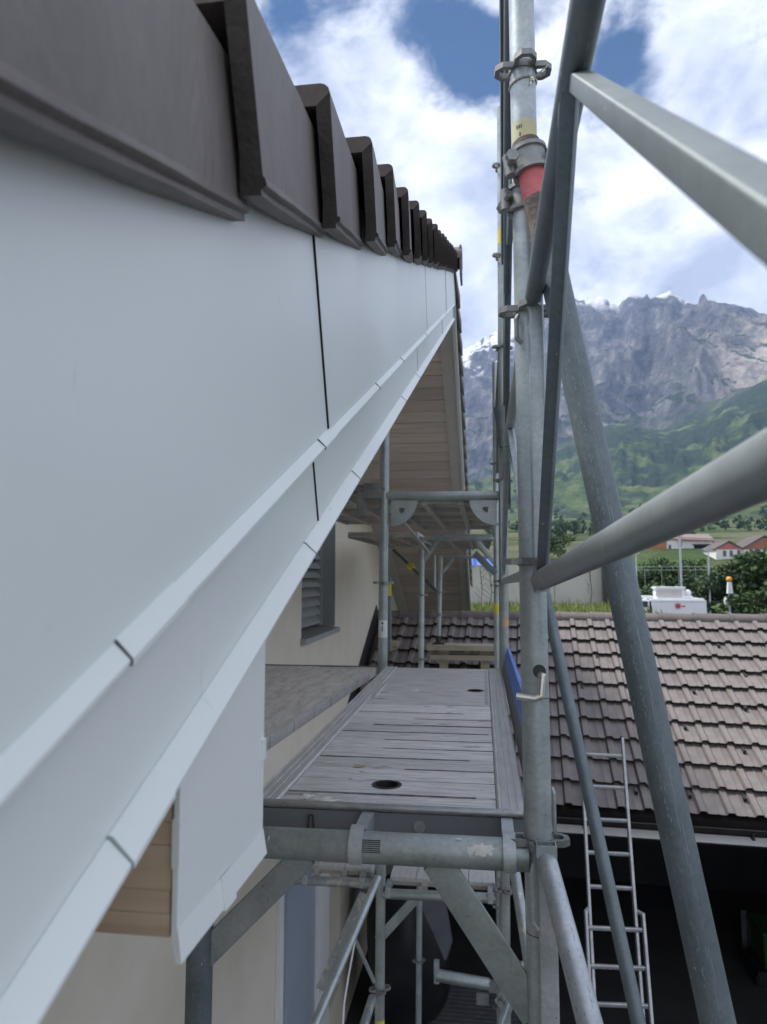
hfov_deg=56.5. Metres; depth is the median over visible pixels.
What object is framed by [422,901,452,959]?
hanging cloth
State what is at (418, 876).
scaffold deck
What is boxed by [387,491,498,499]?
frame top tube
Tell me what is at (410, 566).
brace tube
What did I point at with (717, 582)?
tree
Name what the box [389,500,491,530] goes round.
scaffold deck
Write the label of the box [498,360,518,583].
guardrail frame
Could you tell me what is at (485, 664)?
packing block
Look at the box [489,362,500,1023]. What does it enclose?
scaffold standard
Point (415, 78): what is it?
sky
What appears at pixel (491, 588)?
dry stem
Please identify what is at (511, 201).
tube coupler
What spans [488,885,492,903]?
deck hook
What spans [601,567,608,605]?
post
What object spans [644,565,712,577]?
bank railing
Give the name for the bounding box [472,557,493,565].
blue tarp
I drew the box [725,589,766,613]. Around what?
tree
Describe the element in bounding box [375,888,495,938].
frame top tube
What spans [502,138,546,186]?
tube coupler
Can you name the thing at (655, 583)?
shrub
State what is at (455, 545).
scaffold deck
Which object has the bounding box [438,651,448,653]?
packing block
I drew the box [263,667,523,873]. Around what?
scaffold deck
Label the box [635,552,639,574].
mast
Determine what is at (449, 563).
frame top tube
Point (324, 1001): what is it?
scaffold tube
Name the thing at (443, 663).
packing block
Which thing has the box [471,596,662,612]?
grass
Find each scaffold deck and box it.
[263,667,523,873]
[311,861,375,877]
[336,494,415,525]
[348,532,431,547]
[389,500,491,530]
[390,866,494,892]
[425,534,491,549]
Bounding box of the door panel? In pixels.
[283,873,314,1023]
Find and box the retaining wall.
[470,564,601,605]
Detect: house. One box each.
[0,0,472,1023]
[648,542,665,548]
[666,534,713,548]
[693,540,719,547]
[700,541,742,559]
[736,535,766,554]
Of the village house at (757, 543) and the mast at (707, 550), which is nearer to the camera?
the mast at (707, 550)
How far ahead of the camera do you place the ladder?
5.32 m
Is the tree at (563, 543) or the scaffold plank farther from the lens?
the tree at (563, 543)
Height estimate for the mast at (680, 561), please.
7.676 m
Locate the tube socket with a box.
[494,406,504,447]
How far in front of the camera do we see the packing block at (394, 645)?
8.80 m
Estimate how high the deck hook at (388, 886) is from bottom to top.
0.050 m
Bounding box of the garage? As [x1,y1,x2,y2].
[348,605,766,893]
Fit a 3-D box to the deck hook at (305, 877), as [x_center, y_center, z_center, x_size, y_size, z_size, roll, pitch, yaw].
[-0.381,1.806,3.539,0.024,0.050,0.092,-1,-5,8]
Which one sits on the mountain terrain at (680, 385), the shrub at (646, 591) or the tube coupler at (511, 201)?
the shrub at (646, 591)
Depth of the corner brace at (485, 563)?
5.77 m
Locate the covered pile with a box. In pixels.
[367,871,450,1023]
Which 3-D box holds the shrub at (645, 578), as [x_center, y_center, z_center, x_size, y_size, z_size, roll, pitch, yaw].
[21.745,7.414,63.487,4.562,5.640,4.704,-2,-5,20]
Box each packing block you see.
[392,641,398,650]
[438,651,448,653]
[439,660,447,668]
[480,651,489,654]
[481,661,489,668]
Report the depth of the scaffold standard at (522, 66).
1.24 m
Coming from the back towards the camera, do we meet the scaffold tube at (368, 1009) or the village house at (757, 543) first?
the village house at (757, 543)
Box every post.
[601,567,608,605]
[724,577,732,612]
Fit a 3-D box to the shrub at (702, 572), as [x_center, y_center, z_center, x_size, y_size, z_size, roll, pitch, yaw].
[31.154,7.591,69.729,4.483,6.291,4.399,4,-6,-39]
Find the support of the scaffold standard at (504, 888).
on the yard at (673, 1001)
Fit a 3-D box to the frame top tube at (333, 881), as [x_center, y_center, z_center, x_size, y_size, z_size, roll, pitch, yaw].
[-0.276,2.064,3.488,0.456,0.546,0.045,-1,-5,8]
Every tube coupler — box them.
[354,483,384,515]
[493,1003,500,1013]
[496,182,523,219]
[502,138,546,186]
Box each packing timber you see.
[426,643,493,651]
[430,652,493,660]
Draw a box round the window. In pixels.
[300,522,339,644]
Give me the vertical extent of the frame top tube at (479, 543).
0.235 m
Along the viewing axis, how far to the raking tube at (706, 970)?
1.06 m
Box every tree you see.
[550,534,562,554]
[551,533,576,557]
[684,564,744,613]
[711,549,766,613]
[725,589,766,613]
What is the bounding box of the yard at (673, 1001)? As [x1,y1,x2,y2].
[345,867,766,1023]
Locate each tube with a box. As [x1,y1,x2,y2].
[211,826,528,1023]
[294,875,372,991]
[310,875,381,1023]
[355,939,375,983]
[360,993,376,1023]
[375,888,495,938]
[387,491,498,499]
[388,577,391,651]
[389,503,429,552]
[392,549,437,592]
[424,537,493,564]
[433,555,435,587]
[434,959,499,1005]
[439,555,491,575]
[498,877,499,929]
[510,430,645,1023]
[510,872,525,969]
[512,134,736,1023]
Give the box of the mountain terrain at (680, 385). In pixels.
[462,291,766,607]
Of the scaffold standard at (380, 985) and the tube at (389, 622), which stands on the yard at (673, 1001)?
the scaffold standard at (380, 985)
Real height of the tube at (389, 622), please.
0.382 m
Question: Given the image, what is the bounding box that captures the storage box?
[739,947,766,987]
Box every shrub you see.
[635,557,678,586]
[637,570,653,588]
[639,585,658,598]
[648,559,697,586]
[648,582,666,589]
[678,558,707,583]
[683,582,707,602]
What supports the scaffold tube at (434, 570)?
hanging from the scaffold deck at (455, 545)
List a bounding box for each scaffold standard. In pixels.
[184,923,213,1023]
[369,432,393,1023]
[412,537,427,1023]
[432,556,444,644]
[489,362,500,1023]
[492,106,513,1023]
[494,0,569,1023]
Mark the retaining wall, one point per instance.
(575, 588)
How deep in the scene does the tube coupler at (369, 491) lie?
3.61 m
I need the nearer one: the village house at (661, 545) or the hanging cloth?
the hanging cloth
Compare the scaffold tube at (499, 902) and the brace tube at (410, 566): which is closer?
the scaffold tube at (499, 902)
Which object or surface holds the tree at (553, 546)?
on the mountain terrain at (680, 385)
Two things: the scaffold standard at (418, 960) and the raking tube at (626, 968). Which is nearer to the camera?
the raking tube at (626, 968)
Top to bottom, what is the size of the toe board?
0.103 m
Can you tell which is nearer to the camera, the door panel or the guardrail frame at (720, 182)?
the guardrail frame at (720, 182)
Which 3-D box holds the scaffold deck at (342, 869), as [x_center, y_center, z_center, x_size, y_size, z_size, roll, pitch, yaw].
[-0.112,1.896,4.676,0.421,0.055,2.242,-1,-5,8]
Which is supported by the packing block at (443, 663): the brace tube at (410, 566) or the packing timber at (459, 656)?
the packing timber at (459, 656)
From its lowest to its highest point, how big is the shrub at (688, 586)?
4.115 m
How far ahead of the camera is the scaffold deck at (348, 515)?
5.01 m
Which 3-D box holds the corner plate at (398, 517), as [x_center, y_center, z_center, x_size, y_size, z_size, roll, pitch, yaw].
[0.105,0.004,3.611,0.135,0.135,0.006,-1,-5,8]
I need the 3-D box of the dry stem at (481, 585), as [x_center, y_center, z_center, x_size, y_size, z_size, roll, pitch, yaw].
[2.470,1.977,18.230,0.334,1.078,0.134,0,-5,-4]
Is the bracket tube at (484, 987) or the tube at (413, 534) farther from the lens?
the bracket tube at (484, 987)
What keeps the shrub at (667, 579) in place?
on the mountain terrain at (680, 385)
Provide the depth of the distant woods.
496.95 m
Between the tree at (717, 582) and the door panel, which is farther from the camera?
the tree at (717, 582)
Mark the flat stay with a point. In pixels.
(501, 21)
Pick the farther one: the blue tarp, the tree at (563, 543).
the tree at (563, 543)
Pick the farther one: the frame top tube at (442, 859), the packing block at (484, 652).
the packing block at (484, 652)
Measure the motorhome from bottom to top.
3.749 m
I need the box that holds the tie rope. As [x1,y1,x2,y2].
[342,941,355,1023]
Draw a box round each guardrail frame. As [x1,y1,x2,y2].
[495,358,497,472]
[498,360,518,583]
[503,0,512,509]
[514,0,766,591]
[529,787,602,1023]
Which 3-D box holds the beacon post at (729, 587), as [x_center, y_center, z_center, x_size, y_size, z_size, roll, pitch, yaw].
[14.995,5.033,30.919,0.396,4.455,0.252,-1,-5,8]
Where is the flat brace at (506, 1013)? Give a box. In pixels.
[499,961,523,1023]
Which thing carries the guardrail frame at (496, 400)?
attached to the scaffold standard at (496, 575)
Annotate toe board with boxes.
[502,648,522,774]
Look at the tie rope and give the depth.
3.17 m
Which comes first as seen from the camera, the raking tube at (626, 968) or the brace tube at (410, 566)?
the raking tube at (626, 968)
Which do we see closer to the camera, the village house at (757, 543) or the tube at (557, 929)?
the tube at (557, 929)
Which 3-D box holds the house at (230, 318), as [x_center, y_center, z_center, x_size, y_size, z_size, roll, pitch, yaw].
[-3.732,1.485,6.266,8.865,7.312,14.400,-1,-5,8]
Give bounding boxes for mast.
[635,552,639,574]
[679,536,682,586]
[704,549,711,613]
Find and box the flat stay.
[499,0,503,264]
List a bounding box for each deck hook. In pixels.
[302,868,310,884]
[358,870,365,888]
[385,879,391,897]
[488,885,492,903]
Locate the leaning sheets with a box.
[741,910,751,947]
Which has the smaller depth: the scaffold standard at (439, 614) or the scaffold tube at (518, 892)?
the scaffold tube at (518, 892)
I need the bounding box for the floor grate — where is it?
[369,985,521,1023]
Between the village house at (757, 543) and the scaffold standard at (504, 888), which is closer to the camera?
the scaffold standard at (504, 888)
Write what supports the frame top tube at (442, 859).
attached to the scaffold standard at (522, 66)
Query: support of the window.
in the house at (230, 318)
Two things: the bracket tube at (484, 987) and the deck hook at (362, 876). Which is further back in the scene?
the bracket tube at (484, 987)
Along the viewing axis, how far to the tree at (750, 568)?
31.79 m
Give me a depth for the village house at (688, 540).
286.10 m
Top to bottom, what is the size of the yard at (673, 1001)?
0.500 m
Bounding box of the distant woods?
[483,489,766,537]
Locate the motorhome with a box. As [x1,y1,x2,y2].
[641,587,706,613]
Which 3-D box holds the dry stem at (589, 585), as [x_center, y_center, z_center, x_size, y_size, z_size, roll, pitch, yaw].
[5.173,1.976,17.878,0.214,1.020,0.154,-1,-5,8]
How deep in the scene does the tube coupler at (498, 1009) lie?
5.50 m
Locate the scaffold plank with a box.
[264,664,376,750]
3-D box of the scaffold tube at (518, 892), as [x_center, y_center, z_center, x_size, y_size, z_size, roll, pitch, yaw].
[0.532,1.702,2.516,0.043,0.657,0.639,0,-5,-2]
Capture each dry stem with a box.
[476,569,485,602]
[482,575,491,604]
[585,572,592,601]
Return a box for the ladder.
[581,736,653,1023]
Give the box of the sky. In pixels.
[255,0,766,349]
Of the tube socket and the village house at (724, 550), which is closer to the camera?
the tube socket
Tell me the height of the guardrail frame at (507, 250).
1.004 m
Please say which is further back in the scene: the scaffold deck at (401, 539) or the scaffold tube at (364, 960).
the scaffold deck at (401, 539)
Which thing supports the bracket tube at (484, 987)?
attached to the scaffold standard at (496, 575)
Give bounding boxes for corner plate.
[391,500,416,525]
[469,500,496,524]
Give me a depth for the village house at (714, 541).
285.13 m
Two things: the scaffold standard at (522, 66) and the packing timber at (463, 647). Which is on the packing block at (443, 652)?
the packing timber at (463, 647)
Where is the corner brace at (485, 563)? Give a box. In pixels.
[473,551,497,575]
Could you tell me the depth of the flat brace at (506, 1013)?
2.54 m
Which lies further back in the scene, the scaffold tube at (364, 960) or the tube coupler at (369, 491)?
the tube coupler at (369, 491)
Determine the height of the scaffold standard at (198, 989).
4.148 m
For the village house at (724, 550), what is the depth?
245.98 m

